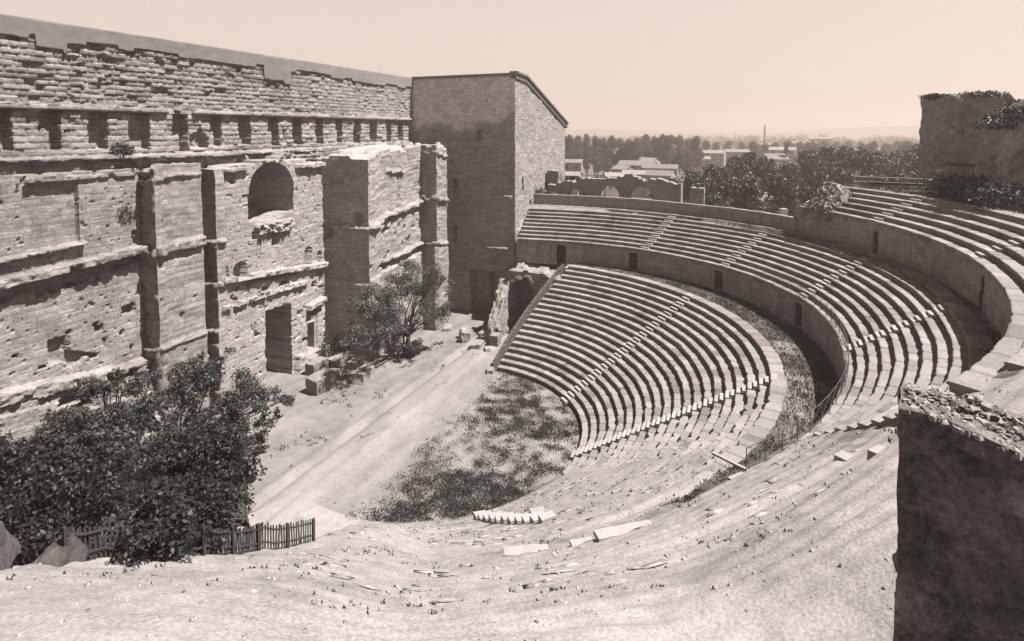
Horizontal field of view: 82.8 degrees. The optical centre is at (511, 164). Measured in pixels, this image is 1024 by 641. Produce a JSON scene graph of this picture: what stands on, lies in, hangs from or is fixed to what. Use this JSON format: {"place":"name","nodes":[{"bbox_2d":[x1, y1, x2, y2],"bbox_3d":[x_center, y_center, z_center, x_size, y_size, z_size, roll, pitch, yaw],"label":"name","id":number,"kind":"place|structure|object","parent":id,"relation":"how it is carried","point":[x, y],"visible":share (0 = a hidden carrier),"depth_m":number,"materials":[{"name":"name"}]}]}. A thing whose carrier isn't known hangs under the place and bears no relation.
{"place":"outdoors","nodes":[
{"label":"outdoors","id":0,"kind":"place"},
{"bbox_2d":[9,308,581,567],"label":"stage floor","id":1,"kind":"structure","parent":0,"point":[339,468],"depth_m":51.21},
{"bbox_2d":[14,366,176,526],"bbox_3d":[-23.491,18.860,34.280,7.335,12.528,9.437,1,4,23],"label":"fig tree","id":2,"kind":"object","parent":1,"relation":"on","point":[116,421],"visible":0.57,"depth_m":34.10,"materials":[{"name":"grey plant"}]},
{"bbox_2d":[125,346,295,452],"bbox_3d":[-22.111,19.362,44.022,7.976,10.408,12.465,1,4,23],"label":"fig tree","id":3,"kind":"object","parent":1,"relation":"on","point":[200,377],"visible":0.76,"depth_m":43.32,"materials":[{"name":"grey plant"}]},
{"bbox_2d":[0,14,448,461],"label":"stage wall","id":4,"kind":"structure","parent":1,"relation":"on","point":[273,213],"depth_m":51.99,"materials":[{"name":"stone"}]},
{"bbox_2d":[111,139,135,160],"bbox_3d":[-31.735,-1.217,47.381,1.066,1.830,2.154,1,4,23],"label":"bush","id":5,"kind":"object","parent":4,"relation":"on","point":[124,148],"visible":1,"depth_m":47.21,"materials":[{"name":"grey plant"}]},
{"bbox_2d":[135,168,154,185],"bbox_3d":[-29.981,0.990,47.383,1.078,1.490,1.706,1,4,23],"label":"bush","id":6,"kind":"object","parent":4,"relation":"on","point":[140,173],"visible":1,"depth_m":47.24,"materials":[{"name":"grey plant"}]},
{"bbox_2d":[247,161,293,222],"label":"arched window","id":7,"kind":"structure","parent":4,"relation":"in","point":[270,196],"depth_m":63.44,"materials":[{"name":"stone"}]},
{"bbox_2d":[264,303,292,373],"bbox_3d":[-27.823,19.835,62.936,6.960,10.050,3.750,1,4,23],"label":"doorway","id":8,"kind":"structure","parent":4,"relation":"in","point":[278,347],"depth_m":63.88,"materials":[{"name":"stone"}]},
{"bbox_2d":[304,321,313,349],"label":"doorway","id":9,"kind":"structure","parent":4,"relation":"in","point":[310,339],"depth_m":66.57,"materials":[{"name":"stone"}]},
{"bbox_2d":[13,328,476,565],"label":"stage weeds","id":10,"kind":"object","parent":1,"relation":"on","point":[343,395],"visible":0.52,"depth_m":58.27,"materials":[{"name":"grey plant"}]},
{"bbox_2d":[305,356,328,375],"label":"stone slab","id":11,"kind":"structure","parent":1,"relation":"on","point":[312,366],"depth_m":63.55,"materials":[{"name":"stone"}]},
{"bbox_2d":[305,367,336,395],"bbox_3d":[-19.553,22.303,59.598,1.863,2.000,2.720,2,4,33],"label":"stone block","id":12,"kind":"object","parent":1,"relation":"on","point":[320,382],"depth_m":58.93,"materials":[{"name":"stone"}]},
{"bbox_2d":[315,335,343,357],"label":"bush","id":13,"kind":"object","parent":1,"relation":"on","point":[338,348],"visible":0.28,"depth_m":67.56,"materials":[{"name":"grey plant"}]},
{"bbox_2d":[328,351,353,367],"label":"stone slab","id":14,"kind":"structure","parent":1,"relation":"on","point":[335,361],"depth_m":65.74,"materials":[{"name":"stone"}]},
{"bbox_2d":[346,354,366,369],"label":"stone slab","id":15,"kind":"structure","parent":1,"relation":"on","point":[355,362],"depth_m":65.33,"materials":[{"name":"stone"}]},
{"bbox_2d":[350,364,374,384],"bbox_3d":[-16.047,22.522,62.350,1.609,1.372,3.135,0,3,7],"label":"stone block","id":16,"kind":"object","parent":1,"relation":"on","point":[361,374],"depth_m":61.38,"materials":[{"name":"stone"}]},
{"bbox_2d":[338,259,455,357],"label":"olive tree","id":17,"kind":"object","parent":1,"relation":"on","point":[386,303],"visible":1,"depth_m":66.38,"materials":[{"name":"grey plant"}]},
{"bbox_2d":[401,339,422,358],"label":"bush","id":18,"kind":"object","parent":1,"relation":"on","point":[411,354],"visible":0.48,"depth_m":68.25,"materials":[{"name":"grey plant"}]},
{"bbox_2d":[469,339,484,348],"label":"stone slab","id":19,"kind":"structure","parent":1,"relation":"on","point":[477,343],"depth_m":71.14,"materials":[{"name":"stone"}]},
{"bbox_2d":[489,332,500,346],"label":"stone block","id":20,"kind":"object","parent":1,"relation":"on","point":[495,339],"depth_m":71.60,"materials":[{"name":"stone"}]},
{"bbox_2d":[478,262,576,341],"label":"ruined arch","id":21,"kind":"structure","parent":1,"relation":"on","point":[518,290],"depth_m":75.80,"materials":[{"name":"stone"}]},
{"bbox_2d":[346,371,581,521],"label":"grass","id":22,"kind":"structure","parent":0,"point":[512,492],"depth_m":45.74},
{"bbox_2d":[0,183,1023,640],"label":"hillside","id":23,"kind":"structure","parent":0,"point":[780,603],"depth_m":13.64,"materials":[{"name":"soil"}]},
{"bbox_2d":[0,521,20,570],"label":"boulder","id":24,"kind":"object","parent":23,"relation":"on","point":[10,547],"visible":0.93,"depth_m":13.40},
{"bbox_2d":[32,534,88,566],"bbox_3d":[-11.333,9.949,14.375,0.809,1.231,1.444,0,3,2],"label":"boulder","id":25,"kind":"object","parent":23,"relation":"on","point":[55,553],"visible":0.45,"depth_m":14.53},
{"bbox_2d":[0,415,141,566],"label":"dark tree","id":26,"kind":"object","parent":23,"relation":"on","point":[47,493],"visible":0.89,"depth_m":25.12,"materials":[{"name":"grey plant"}]},
{"bbox_2d":[87,414,267,566],"bbox_3d":[-10.716,12.100,19.335,4.541,5.912,10.357,-1,4,-21],"label":"dark tree","id":27,"kind":"object","parent":23,"relation":"on","point":[206,482],"visible":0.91,"depth_m":18.81,"materials":[{"name":"grey plant"}]},
{"bbox_2d":[61,518,314,560],"bbox_3d":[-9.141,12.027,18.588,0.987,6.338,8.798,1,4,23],"label":"picket fence","id":28,"kind":"object","parent":23,"relation":"on","point":[233,533],"visible":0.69,"depth_m":18.31,"materials":[{"name":"grey wood"}]},
{"bbox_2d":[5,393,983,614],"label":"slope weeds","id":29,"kind":"object","parent":23,"relation":"on","point":[383,601],"visible":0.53,"depth_m":16.47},
{"bbox_2d":[4,332,1019,640],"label":"loose stones","id":30,"kind":"object","parent":23,"relation":"on","point":[536,584],"visible":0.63,"depth_m":18.07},
{"bbox_2d":[473,510,555,523],"bbox_3d":[-0.180,20.905,34.252,0.978,5.878,9.384,-2,4,-27],"label":"worn stair","id":31,"kind":"object","parent":23,"relation":"on","point":[517,518],"visible":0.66,"depth_m":33.11,"materials":[{"name":"stone"}]},
{"bbox_2d":[504,544,548,556],"bbox_3d":[0.549,14.820,22.291,1.737,0.170,0.520,0,3,-6],"label":"stone slab","id":32,"kind":"object","parent":23,"relation":"on","point":[513,550],"depth_m":22.31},
{"bbox_2d":[593,520,651,541],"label":"stone slab","id":33,"kind":"structure","parent":23,"relation":"on","point":[601,534],"depth_m":21.49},
{"bbox_2d":[547,170,704,204],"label":"ruined arcade","id":34,"kind":"object","parent":23,"relation":"on","point":[628,184],"visible":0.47,"depth_m":84.58,"materials":[{"name":"stone"}]},
{"bbox_2d":[491,263,786,495],"bbox_3d":[10.312,19.058,52.513,22.448,9.799,47.771,0,3,-6],"label":"seating","id":35,"kind":"object","parent":23,"relation":"on","point":[630,369],"visible":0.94,"depth_m":53.45,"materials":[{"name":"stone"}]},
{"bbox_2d":[516,194,993,479],"bbox_3d":[18.865,10.203,56.472,29.087,9.026,66.774,-1,3,-9],"label":"seating","id":36,"kind":"object","parent":23,"relation":"on","point":[899,330],"visible":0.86,"depth_m":54.25,"materials":[{"name":"stone"}]},
{"bbox_2d":[557,245,565,263],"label":"doorway","id":37,"kind":"structure","parent":36,"relation":"in","point":[561,250],"depth_m":79.09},
{"bbox_2d":[629,253,637,268],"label":"doorway","id":38,"kind":"structure","parent":36,"relation":"in","point":[633,257],"depth_m":73.99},
{"bbox_2d":[714,270,722,288],"bbox_3d":[23.212,12.959,64.114,1.696,2.643,1.569,1,4,23],"label":"doorway","id":39,"kind":"structure","parent":36,"relation":"in","point":[718,278],"depth_m":64.54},
{"bbox_2d":[711,451,747,469],"bbox_3d":[10.357,13.788,26.662,0.179,0.119,2.608,-3,4,-39],"label":"plank","id":40,"kind":"object","parent":36,"relation":"on","point":[742,467],"visible":0.6,"depth_m":26.96,"materials":[{"name":"wood"}]},
{"bbox_2d":[745,263,848,471],"bbox_3d":[19.896,11.864,41.315,6.519,1.250,37.727,1,4,23],"label":"iron railing","id":41,"kind":"object","parent":36,"relation":"on","point":[845,371],"visible":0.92,"depth_m":31.20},
{"bbox_2d":[795,302,801,325],"bbox_3d":[26.150,13.665,51.859,1.287,2.643,1.122,0,3,-2],"label":"doorway","id":42,"kind":"structure","parent":36,"relation":"in","point":[798,315],"depth_m":52.36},
{"bbox_2d":[569,180,1023,505],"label":"walkway grass","id":43,"kind":"structure","parent":23,"relation":"on","point":[907,188],"depth_m":45.95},
{"bbox_2d":[803,182,852,221],"bbox_3d":[34.126,3.862,61.511,6.135,4.070,8.137,1,4,23],"label":"rubble heap","id":44,"kind":"object","parent":23,"relation":"on","point":[826,197],"visible":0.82,"depth_m":59.95,"materials":[{"name":"stone"}]},
{"bbox_2d":[834,450,854,460],"bbox_3d":[12.137,10.915,21.245,0.620,0.641,0.460,-2,4,-33],"label":"step stone","id":45,"kind":"object","parent":23,"relation":"on","point":[841,455],"visible":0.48,"depth_m":21.18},
{"bbox_2d":[867,444,885,459],"bbox_3d":[11.343,9.083,17.903,0.627,0.615,0.468,-2,4,-29],"label":"step stone","id":46,"kind":"object","parent":23,"relation":"on","point":[874,451],"visible":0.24,"depth_m":17.91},
{"bbox_2d":[793,185,1023,395],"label":"seating","id":47,"kind":"object","parent":23,"relation":"on","point":[977,259],"visible":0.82,"depth_m":42.26,"materials":[{"name":"stone"}]},
{"bbox_2d":[853,176,934,187],"bbox_3d":[39.622,2.024,60.446,7.211,1.500,0.114,2,4,33],"label":"hand rail","id":48,"kind":"object","parent":47,"relation":"on","point":[884,182],"visible":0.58,"depth_m":60.66,"materials":[{"name":"metal"}]},
{"bbox_2d":[918,170,979,196],"bbox_3d":[40.387,2.037,52.968,5.792,3.168,5.866,1,4,23],"label":"bush","id":49,"kind":"object","parent":23,"relation":"on","point":[939,179],"visible":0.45,"depth_m":52.58,"materials":[{"name":"grey plant"}]},
{"bbox_2d":[892,383,1023,640],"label":"wall stub","id":50,"kind":"object","parent":23,"relation":"on","point":[958,558],"depth_m":7.99,"materials":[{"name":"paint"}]},
{"bbox_2d":[941,162,975,177],"bbox_3d":[44.108,1.965,56.791,3.374,4.438,2.132,1,4,23],"label":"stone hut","id":51,"kind":"object","parent":23,"relation":"on","point":[949,167],"visible":0.17,"depth_m":56.15,"materials":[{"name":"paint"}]},
{"bbox_2d":[918,93,1014,184],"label":"ruined tower","id":52,"kind":"structure","parent":23,"relation":"on","point":[946,133],"depth_m":60.52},
{"bbox_2d":[918,90,1009,100],"bbox_3d":[47.079,-6.915,60.636,8.163,1.767,3.472,1,4,23],"label":"bush","id":53,"kind":"object","parent":52,"relation":"on","point":[933,96],"visible":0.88,"depth_m":60.04,"materials":[{"name":"grey plant"}]},
{"bbox_2d":[937,174,1004,203],"bbox_3d":[39.430,2.319,48.500,6.178,3.137,5.984,1,4,23],"label":"bush","id":54,"kind":"object","parent":23,"relation":"on","point":[957,188],"visible":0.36,"depth_m":48.55,"materials":[{"name":"grey plant"}]},
{"bbox_2d":[961,178,1023,211],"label":"bush","id":55,"kind":"object","parent":23,"relation":"on","point":[995,196],"visible":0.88,"depth_m":44.78,"materials":[{"name":"grey plant"}]},
{"bbox_2d":[972,100,1023,203],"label":"ruined wall","id":56,"kind":"structure","parent":23,"relation":"on","point":[999,153],"depth_m":47.01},
{"bbox_2d":[968,99,1023,130],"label":"bush","id":57,"kind":"object","parent":56,"relation":"on","point":[995,120],"visible":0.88,"depth_m":48.20,"materials":[{"name":"grey plant"}]},
{"bbox_2d":[0,0,1023,132],"label":"sky","id":58,"kind":"structure","parent":0,"point":[706,66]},
{"bbox_2d":[565,159,582,176],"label":"house","id":59,"kind":"structure","parent":0,"point":[573,165],"depth_m":240.81,"materials":[{"name":"tile"}]},
{"bbox_2d":[565,171,582,194],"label":"house","id":60,"kind":"structure","parent":0,"point":[575,191],"depth_m":196.30,"materials":[{"name":"tile"}]},
{"bbox_2d":[603,172,624,196],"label":"house","id":61,"kind":"structure","parent":0,"point":[609,191],"depth_m":251.78,"materials":[{"name":"tile"}]},
{"bbox_2d":[610,165,635,171],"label":"house","id":62,"kind":"structure","parent":0,"point":[617,168],"depth_m":283.17,"materials":[{"name":"tile"}]},
{"bbox_2d":[622,170,647,196],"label":"house","id":63,"kind":"structure","parent":0,"point":[638,191],"depth_m":253.29,"materials":[{"name":"tile"}]},
{"bbox_2d":[617,160,657,169],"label":"house","id":64,"kind":"structure","parent":0,"point":[636,164],"depth_m":291.01,"materials":[{"name":"tile"}]},
{"bbox_2d":[641,164,677,179],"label":"house","id":65,"kind":"structure","parent":0,"point":[670,167],"depth_m":273.83,"materials":[{"name":"tile"}]},
{"bbox_2d":[645,170,676,197],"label":"house","id":66,"kind":"structure","parent":0,"point":[655,174],"depth_m":249.06,"materials":[{"name":"tile"}]},
{"bbox_2d":[690,156,710,174],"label":"house","id":67,"kind":"structure","parent":0,"point":[706,159],"depth_m":376.66,"materials":[{"name":"tile"}]},
{"bbox_2d":[689,150,726,169],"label":"house","id":68,"kind":"structure","parent":0,"point":[717,157],"depth_m":410.11,"materials":[{"name":"tile"}]},
{"bbox_2d":[725,149,749,162],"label":"house","id":69,"kind":"structure","parent":0,"point":[732,152],"depth_m":444.74,"materials":[{"name":"tile"}]},
{"bbox_2d":[565,126,919,138],"bbox_3d":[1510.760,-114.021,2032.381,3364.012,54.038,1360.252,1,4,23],"label":"hills","id":70,"kind":"structure","parent":0,"point":[883,131],"depth_m":2647.50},
{"bbox_2d":[572,138,919,199],"bbox_3d":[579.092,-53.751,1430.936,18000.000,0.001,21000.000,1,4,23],"label":"ground","id":71,"kind":"structure","parent":0,"point":[600,174],"depth_m":609.83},
{"bbox_2d":[412,71,568,313],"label":"side wing","id":72,"kind":"structure","parent":71,"relation":"on","point":[500,137],"depth_m":84.71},
{"bbox_2d":[470,269,499,313],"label":"doorway","id":73,"kind":"structure","parent":72,"relation":"in","point":[479,278],"depth_m":86.23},
{"bbox_2d":[565,134,576,158],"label":"broadleaf tree","id":74,"kind":"object","parent":71,"relation":"on","point":[569,141],"visible":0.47,"depth_m":333.91,"materials":[{"name":"grey plant"}]},
{"bbox_2d":[582,147,593,177],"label":"broadleaf tree","id":75,"kind":"object","parent":71,"relation":"on","point":[587,155],"visible":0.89,"depth_m":341.67,"materials":[{"name":"grey plant"}]},
{"bbox_2d":[588,134,602,176],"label":"broadleaf tree","id":76,"kind":"object","parent":71,"relation":"on","point":[597,142],"visible":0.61,"depth_m":355.82,"materials":[{"name":"grey plant"}]},
{"bbox_2d":[589,151,601,176],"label":"broadleaf tree","id":77,"kind":"object","parent":71,"relation":"on","point":[596,163],"visible":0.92,"depth_m":336.71,"materials":[{"name":"grey plant"}]},
{"bbox_2d":[597,137,607,175],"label":"broadleaf tree","id":78,"kind":"object","parent":71,"relation":"on","point":[603,146],"visible":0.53,"depth_m":371.69,"materials":[{"name":"grey plant"}]},
{"bbox_2d":[599,148,614,171],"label":"broadleaf tree","id":79,"kind":"object","parent":71,"relation":"on","point":[605,167],"visible":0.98,"depth_m":323.80,"materials":[{"name":"grey plant"}]},
{"bbox_2d":[604,135,617,161],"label":"broadleaf tree","id":80,"kind":"object","parent":71,"relation":"on","point":[612,141],"visible":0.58,"depth_m":369.64,"materials":[{"name":"grey plant"}]},
{"bbox_2d":[613,137,627,164],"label":"broadleaf tree","id":81,"kind":"object","parent":71,"relation":"on","point":[619,156],"visible":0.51,"depth_m":327.41,"materials":[{"name":"grey plant"}]},
{"bbox_2d":[618,138,638,159],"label":"broadleaf tree","id":82,"kind":"object","parent":71,"relation":"on","point":[630,144],"visible":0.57,"depth_m":324.99,"materials":[{"name":"grey plant"}]},
{"bbox_2d":[640,134,651,153],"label":"broadleaf tree","id":83,"kind":"object","parent":71,"relation":"on","point":[646,140],"visible":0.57,"depth_m":396.74,"materials":[{"name":"grey plant"}]},
{"bbox_2d":[652,134,670,161],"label":"broadleaf tree","id":84,"kind":"object","parent":71,"relation":"on","point":[661,145],"visible":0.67,"depth_m":323.18,"materials":[{"name":"grey plant"}]},
{"bbox_2d":[649,176,689,202],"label":"broadleaf tree","id":85,"kind":"object","parent":71,"relation":"on","point":[675,180],"visible":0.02,"depth_m":123.85,"materials":[{"name":"grey plant"}]},
{"bbox_2d":[673,134,684,173],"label":"broadleaf tree","id":86,"kind":"object","parent":71,"relation":"on","point":[678,141],"visible":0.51,"depth_m":388.33,"materials":[{"name":"grey plant"}]},
{"bbox_2d":[676,149,694,175],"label":"broadleaf tree","id":87,"kind":"object","parent":71,"relation":"on","point":[683,164],"visible":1,"depth_m":320.47,"materials":[{"name":"grey plant"}]},
{"bbox_2d":[681,169,711,204],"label":"broadleaf tree","id":88,"kind":"object","parent":71,"relation":"on","point":[694,178],"visible":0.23,"depth_m":127.65,"materials":[{"name":"grey plant"}]},
{"bbox_2d":[688,135,704,173],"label":"broadleaf tree","id":89,"kind":"object","parent":71,"relation":"on","point":[696,150],"visible":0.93,"depth_m":347.69,"materials":[{"name":"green plant"}]},
{"bbox_2d":[690,163,736,207],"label":"broadleaf tree","id":90,"kind":"object","parent":71,"relation":"on","point":[710,174],"visible":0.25,"depth_m":131.82,"materials":[{"name":"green plant"}]},
{"bbox_2d":[704,177,730,206],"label":"broadleaf tree","id":91,"kind":"object","parent":71,"relation":"on","point":[718,197],"visible":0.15,"depth_m":111.84,"materials":[{"name":"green plant"}]},
{"bbox_2d":[723,159,753,208],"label":"broadleaf tree","id":92,"kind":"object","parent":71,"relation":"on","point":[741,167],"visible":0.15,"depth_m":134.99,"materials":[{"name":"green plant"}]},
{"bbox_2d":[565,132,919,156],"bbox_3d":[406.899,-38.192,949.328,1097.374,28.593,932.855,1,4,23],"label":"woods","id":93,"kind":"object","parent":71,"relation":"on","point":[878,140],"visible":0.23,"depth_m":1039.96,"materials":[{"name":"grey plant"}]},
{"bbox_2d":[720,172,777,212],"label":"broadleaf tree","id":94,"kind":"object","parent":71,"relation":"on","point":[747,193],"visible":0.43,"depth_m":112.84,"materials":[{"name":"grey plant"}]},
{"bbox_2d":[726,150,772,191],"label":"broadleaf tree","id":95,"kind":"object","parent":71,"relation":"on","point":[759,171],"visible":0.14,"depth_m":140.53,"materials":[{"name":"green plant"}]},
{"bbox_2d":[747,140,760,157],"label":"broadleaf tree","id":96,"kind":"object","parent":71,"relation":"on","point":[753,145],"visible":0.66,"depth_m":408.35,"materials":[{"name":"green plant"}]},
{"bbox_2d":[759,153,789,170],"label":"house","id":97,"kind":"structure","parent":71,"relation":"on","point":[780,158],"depth_m":297.40,"materials":[{"name":"tile"}]},
{"bbox_2d":[753,171,803,215],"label":"broadleaf tree","id":98,"kind":"object","parent":71,"relation":"on","point":[778,184],"visible":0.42,"depth_m":116.08,"materials":[{"name":"grey plant"}]},
{"bbox_2d":[776,161,802,180],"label":"broadleaf tree","id":99,"kind":"object","parent":71,"relation":"on","point":[789,171],"visible":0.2,"depth_m":148.19,"materials":[{"name":"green plant"}]},
{"bbox_2d":[776,174,813,215],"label":"broadleaf tree","id":100,"kind":"object","parent":71,"relation":"on","point":[798,178],"visible":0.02,"depth_m":124.87,"materials":[{"name":"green plant"}]},
{"bbox_2d":[794,147,829,192],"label":"broadleaf tree","id":101,"kind":"object","parent":71,"relation":"on","point":[809,161],"visible":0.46,"depth_m":149.85,"materials":[{"name":"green plant"}]},
{"bbox_2d":[798,166,837,201],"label":"broadleaf tree","id":102,"kind":"object","parent":71,"relation":"on","point":[814,182],"visible":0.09,"depth_m":125.34,"materials":[{"name":"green plant"}]},
{"bbox_2d":[808,137,832,148],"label":"house","id":103,"kind":"structure","parent":71,"relation":"on","point":[827,139],"depth_m":666.53,"materials":[{"name":"tile"}]},
{"bbox_2d":[814,144,844,179],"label":"broadleaf tree","id":104,"kind":"object","parent":71,"relation":"on","point":[827,152],"visible":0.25,"depth_m":153.42,"materials":[{"name":"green plant"}]},
{"bbox_2d":[829,144,861,169],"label":"broadleaf tree","id":105,"kind":"object","parent":71,"relation":"on","point":[846,151],"visible":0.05,"depth_m":155.18,"materials":[{"name":"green plant"}]},
{"bbox_2d":[832,167,863,184],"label":"broadleaf tree","id":106,"kind":"object","parent":71,"relation":"on","point":[844,177],"visible":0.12,"depth_m":118.70,"materials":[{"name":"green plant"}]},
{"bbox_2d":[841,145,874,179],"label":"broadleaf tree","id":107,"kind":"object","parent":71,"relation":"on","point":[850,162],"visible":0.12,"depth_m":149.47,"materials":[{"name":"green plant"}]},
{"bbox_2d":[854,150,894,180],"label":"broadleaf tree","id":108,"kind":"object","parent":71,"relation":"on","point":[879,164],"visible":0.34,"depth_m":142.16,"materials":[{"name":"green plant"}]},
{"bbox_2d":[860,170,890,182],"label":"broadleaf tree","id":109,"kind":"object","parent":71,"relation":"on","point":[873,175],"visible":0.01,"depth_m":114.88,"materials":[{"name":"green plant"}]},
{"bbox_2d":[877,150,909,176],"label":"broadleaf tree","id":110,"kind":"object","parent":71,"relation":"on","point":[899,155],"visible":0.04,"depth_m":142.31,"materials":[{"name":"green plant"}]},
{"bbox_2d":[872,168,917,182],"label":"broadleaf tree","id":111,"kind":"object","parent":71,"relation":"on","point":[900,173],"visible":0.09,"depth_m":114.43,"materials":[{"name":"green plant"}]},
{"bbox_2d":[898,144,918,173],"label":"broadleaf tree","id":112,"kind":"object","parent":71,"relation":"on","point":[913,160],"visible":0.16,"depth_m":144.05,"materials":[{"name":"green plant"}]},
{"bbox_2d":[768,147,796,163],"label":"house","id":113,"kind":"structure","parent":0,"point":[791,154],"depth_m":385.58,"materials":[{"name":"tile"}]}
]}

